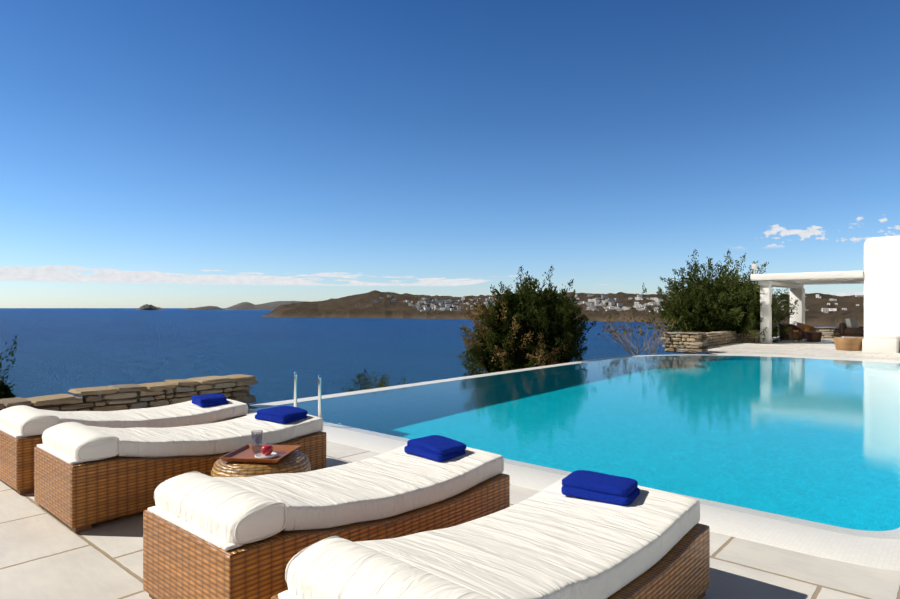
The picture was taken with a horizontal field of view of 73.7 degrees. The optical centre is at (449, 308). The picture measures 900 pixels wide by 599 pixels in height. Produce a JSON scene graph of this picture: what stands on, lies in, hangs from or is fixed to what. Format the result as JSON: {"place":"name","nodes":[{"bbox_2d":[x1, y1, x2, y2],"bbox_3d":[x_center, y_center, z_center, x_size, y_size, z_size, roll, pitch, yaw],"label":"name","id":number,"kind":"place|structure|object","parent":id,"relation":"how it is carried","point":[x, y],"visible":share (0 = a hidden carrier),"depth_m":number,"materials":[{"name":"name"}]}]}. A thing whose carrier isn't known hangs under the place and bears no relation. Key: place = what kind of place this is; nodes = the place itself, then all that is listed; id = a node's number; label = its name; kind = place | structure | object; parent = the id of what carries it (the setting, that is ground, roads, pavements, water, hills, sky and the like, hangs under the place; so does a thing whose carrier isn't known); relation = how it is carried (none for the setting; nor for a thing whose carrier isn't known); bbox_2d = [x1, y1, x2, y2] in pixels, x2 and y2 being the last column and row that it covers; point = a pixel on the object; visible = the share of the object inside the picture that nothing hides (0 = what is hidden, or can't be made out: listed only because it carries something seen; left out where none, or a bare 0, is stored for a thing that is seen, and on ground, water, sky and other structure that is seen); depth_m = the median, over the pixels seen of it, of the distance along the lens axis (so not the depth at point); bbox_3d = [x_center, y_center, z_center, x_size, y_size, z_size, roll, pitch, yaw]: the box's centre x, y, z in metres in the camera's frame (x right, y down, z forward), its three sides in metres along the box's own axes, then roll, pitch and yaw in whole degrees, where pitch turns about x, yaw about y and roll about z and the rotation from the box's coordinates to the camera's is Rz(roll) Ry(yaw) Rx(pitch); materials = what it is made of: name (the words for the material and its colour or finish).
{"place":"outdoors","nodes":[
{"label":"outdoors","id":0,"kind":"place"},
{"bbox_2d":[184,306,222,309],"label":"island","id":1,"kind":"structure","parent":0,"point":[208,308],"depth_m":7782.86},
{"bbox_2d":[223,301,305,309],"bbox_3d":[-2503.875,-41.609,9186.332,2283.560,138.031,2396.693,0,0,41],"label":"headland","id":2,"kind":"structure","parent":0,"point":[264,306],"depth_m":8537.17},
{"bbox_2d":[294,372,323,424],"bbox_3d":[-1.640,1.706,7.488,0.590,1.800,0.425,0,0,41],"label":"pool ladder","id":3,"kind":"object","parent":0,"point":[319,393],"visible":0.29,"depth_m":7.18,"materials":[{"name":"silver metal"}]},
{"bbox_2d":[0,308,826,404],"bbox_3d":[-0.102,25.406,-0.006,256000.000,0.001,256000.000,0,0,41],"label":"sea","id":4,"kind":"structure","parent":0,"point":[61,350],"depth_m":376.86,"materials":[{"name":"liquid"}]},
{"bbox_2d":[137,304,162,309],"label":"island rock","id":5,"kind":"object","parent":4,"relation":"in","point":[147,307],"visible":0.9,"depth_m":7081.78,"materials":[{"name":"grey stone"}]},
{"bbox_2d":[0,336,899,598],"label":"terrace paving","id":6,"kind":"structure","parent":0,"point":[45,553],"depth_m":3.33,"materials":[{"name":"stone"}]},
{"bbox_2d":[0,394,247,494],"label":"lounger","id":7,"kind":"object","parent":6,"relation":"on","point":[23,428],"visible":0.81,"depth_m":4.96,"materials":[{"name":"fabric"}]},
{"bbox_2d":[0,374,257,410],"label":"stone wall","id":8,"kind":"structure","parent":6,"relation":"on","point":[236,387],"depth_m":7.38,"materials":[{"name":"beige stone"}]},
{"bbox_2d":[34,406,325,533],"bbox_3d":[-2.003,1.114,4.707,0.820,0.585,1.935,0,0,42],"label":"lounger","id":9,"kind":"object","parent":6,"relation":"on","point":[85,477],"visible":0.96,"depth_m":4.08,"materials":[{"name":"wicker"}]},
{"bbox_2d":[211,430,310,476],"bbox_3d":[-1.300,1.130,4.146,0.670,0.552,0.670,0,0,29],"label":"side table","id":10,"kind":"object","parent":6,"relation":"on","point":[257,458],"visible":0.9,"depth_m":4.00,"materials":[{"name":"wicker"}]},
{"bbox_2d":[143,435,509,598],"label":"lounger","id":11,"kind":"object","parent":6,"relation":"on","point":[210,537],"visible":0.96,"depth_m":2.85,"materials":[{"name":"fabric"}]},
{"bbox_2d":[271,470,709,598],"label":"lounger","id":12,"kind":"object","parent":6,"relation":"on","point":[581,534],"visible":1,"depth_m":2.38,"materials":[{"name":"fabric"}]},
{"bbox_2d":[660,332,709,352],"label":"stone wall","id":13,"kind":"structure","parent":6,"relation":"on","point":[684,342],"depth_m":19.11,"materials":[{"name":"beige stone"}]},
{"bbox_2d":[700,331,736,346],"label":"stone wall","id":14,"kind":"structure","parent":6,"relation":"on","point":[721,337],"depth_m":23.07,"materials":[{"name":"beige stone"}]},
{"bbox_2d":[779,323,800,341],"bbox_3d":[14.364,1.016,25.354,0.949,0.780,0.834,0,0,-39],"label":"armchair","id":15,"kind":"object","parent":6,"relation":"on","point":[794,334],"visible":0.81,"depth_m":25.05,"materials":[{"name":"wicker"}]},
{"bbox_2d":[796,322,816,339],"bbox_3d":[15.680,1.016,26.322,0.834,0.780,0.949,0,0,26],"label":"armchair","id":16,"kind":"object","parent":6,"relation":"on","point":[804,328],"visible":0.65,"depth_m":26.02,"materials":[{"name":"orange wicker"}]},
{"bbox_2d":[750,264,863,343],"bbox_3d":[15.498,-0.159,25.155,3.750,3.230,6.240,0,0,41],"label":"pergola","id":17,"kind":"object","parent":6,"relation":"on","point":[795,283],"visible":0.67,"depth_m":23.93,"materials":[{"name":"white paint"}]},
{"bbox_2d":[777,327,838,337],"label":"garden stone wall","id":18,"kind":"structure","parent":6,"relation":"on","point":[830,332],"depth_m":28.39,"materials":[{"name":"beige stone"}]},
{"bbox_2d":[806,332,821,341],"bbox_3d":[15.234,1.206,25.120,0.600,0.400,0.600,0,0,41],"label":"table","id":19,"kind":"object","parent":6,"relation":"on","point":[813,336],"visible":1,"depth_m":24.90,"materials":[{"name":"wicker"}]},
{"bbox_2d":[833,336,862,350],"bbox_3d":[13.298,1.181,20.034,0.840,0.450,0.840,0,0,41],"label":"table","id":20,"kind":"object","parent":6,"relation":"on","point":[843,343],"visible":1,"depth_m":19.73,"materials":[{"name":"beige wicker"}]},
{"bbox_2d":[839,318,863,336],"bbox_3d":[16.682,0.891,24.647,0.900,0.930,2.100,0,0,41],"label":"sofa","id":21,"kind":"object","parent":6,"relation":"on","point":[849,328],"visible":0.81,"depth_m":24.06,"materials":[{"name":"wicker"}]},
{"bbox_2d":[862,236,899,352],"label":"wall","id":22,"kind":"structure","parent":6,"relation":"on","point":[882,294],"depth_m":21.04,"materials":[{"name":"white paint"}]},
{"bbox_2d":[0,0,899,307],"label":"sky","id":23,"kind":"structure","parent":0,"point":[157,153],"materials":[{"name":"blue"}]},
{"bbox_2d":[248,354,718,408],"bbox_3d":[2.639,2.162,13.461,2.192,1.489,14.458,0,0,41],"label":"pool edge","id":24,"kind":"object","parent":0,"point":[376,389],"visible":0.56,"depth_m":11.27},
{"bbox_2d":[262,290,863,326],"bbox_3d":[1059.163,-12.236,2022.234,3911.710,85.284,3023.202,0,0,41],"label":"coast terrain","id":25,"kind":"structure","parent":0,"point":[363,305],"depth_m":1498.55,"materials":[{"name":"brown soil"}]},
{"bbox_2d":[374,294,862,312],"bbox_3d":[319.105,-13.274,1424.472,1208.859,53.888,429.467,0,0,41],"label":"village houses","id":26,"kind":"structure","parent":25,"relation":"on","point":[610,301],"depth_m":1434.60,"materials":[{"name":"white"}]},
{"bbox_2d":[247,353,899,570],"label":"pool coping","id":27,"kind":"object","parent":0,"point":[878,553],"visible":0.54,"depth_m":3.80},
{"bbox_2d":[737,330,760,342],"bbox_3d":[12.090,1.158,24.583,1.656,0.536,0.464,0,0,41],"label":"shrub","id":28,"kind":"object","parent":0,"point":[748,338],"depth_m":24.31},
{"bbox_3d":[4.912,2.179,11.693,7.300,1.455,14.800,0,0,41],"label":"pool","id":29,"kind":"object","parent":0,"visible":0},
{"bbox_2d":[250,355,899,538],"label":"pool water","id":30,"kind":"structure","parent":29,"relation":"in","point":[812,442],"depth_m":7.32,"materials":[{"name":"teal liquid"}]},
{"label":"ground","id":31,"kind":"structure","parent":0,"visible":0},
{"bbox_2d":[0,335,16,398],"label":"bush","id":32,"kind":"object","parent":31,"relation":"on","point":[5,391],"visible":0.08,"depth_m":7.58,"materials":[{"name":"green plant"}]},
{"bbox_2d":[341,368,405,391],"bbox_3d":[-1.497,1.913,11.570,1.381,1.531,1.684,0,0,-10],"label":"bush","id":33,"kind":"object","parent":31,"relation":"on","point":[379,385],"visible":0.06,"depth_m":11.46,"materials":[{"name":"green plant"}]},
{"bbox_2d":[457,265,595,375],"bbox_3d":[2.214,1.056,17.536,3.990,4.565,4.060,0,0,41],"label":"bush","id":34,"kind":"object","parent":31,"relation":"on","point":[526,325],"visible":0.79,"depth_m":16.46,"materials":[{"name":"green plant"}]},
{"bbox_2d":[598,314,677,355],"bbox_3d":[6.380,1.108,20.599,2.554,1.826,2.820,0,0,9],"label":"dry shrub","id":35,"kind":"object","parent":31,"relation":"on","point":[625,332],"visible":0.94,"depth_m":20.48,"materials":[{"name":"brown plant"}]},
{"bbox_2d":[640,249,798,354],"bbox_3d":[11.658,-0.021,25.917,5.884,5.037,5.993,0,0,41],"label":"tamarisk tree","id":36,"kind":"object","parent":31,"relation":"on","point":[729,301],"visible":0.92,"depth_m":24.77,"materials":[{"name":"green plant"}]},
{"bbox_2d":[772,325,778,336],"bbox_3d":[17.159,2.580,30.910,3.960,3.365,3.270,0,0,41],"label":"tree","id":37,"kind":"object","parent":31,"relation":"on","point":[775,334],"depth_m":30.66,"materials":[{"name":"green plant"}]}
]}

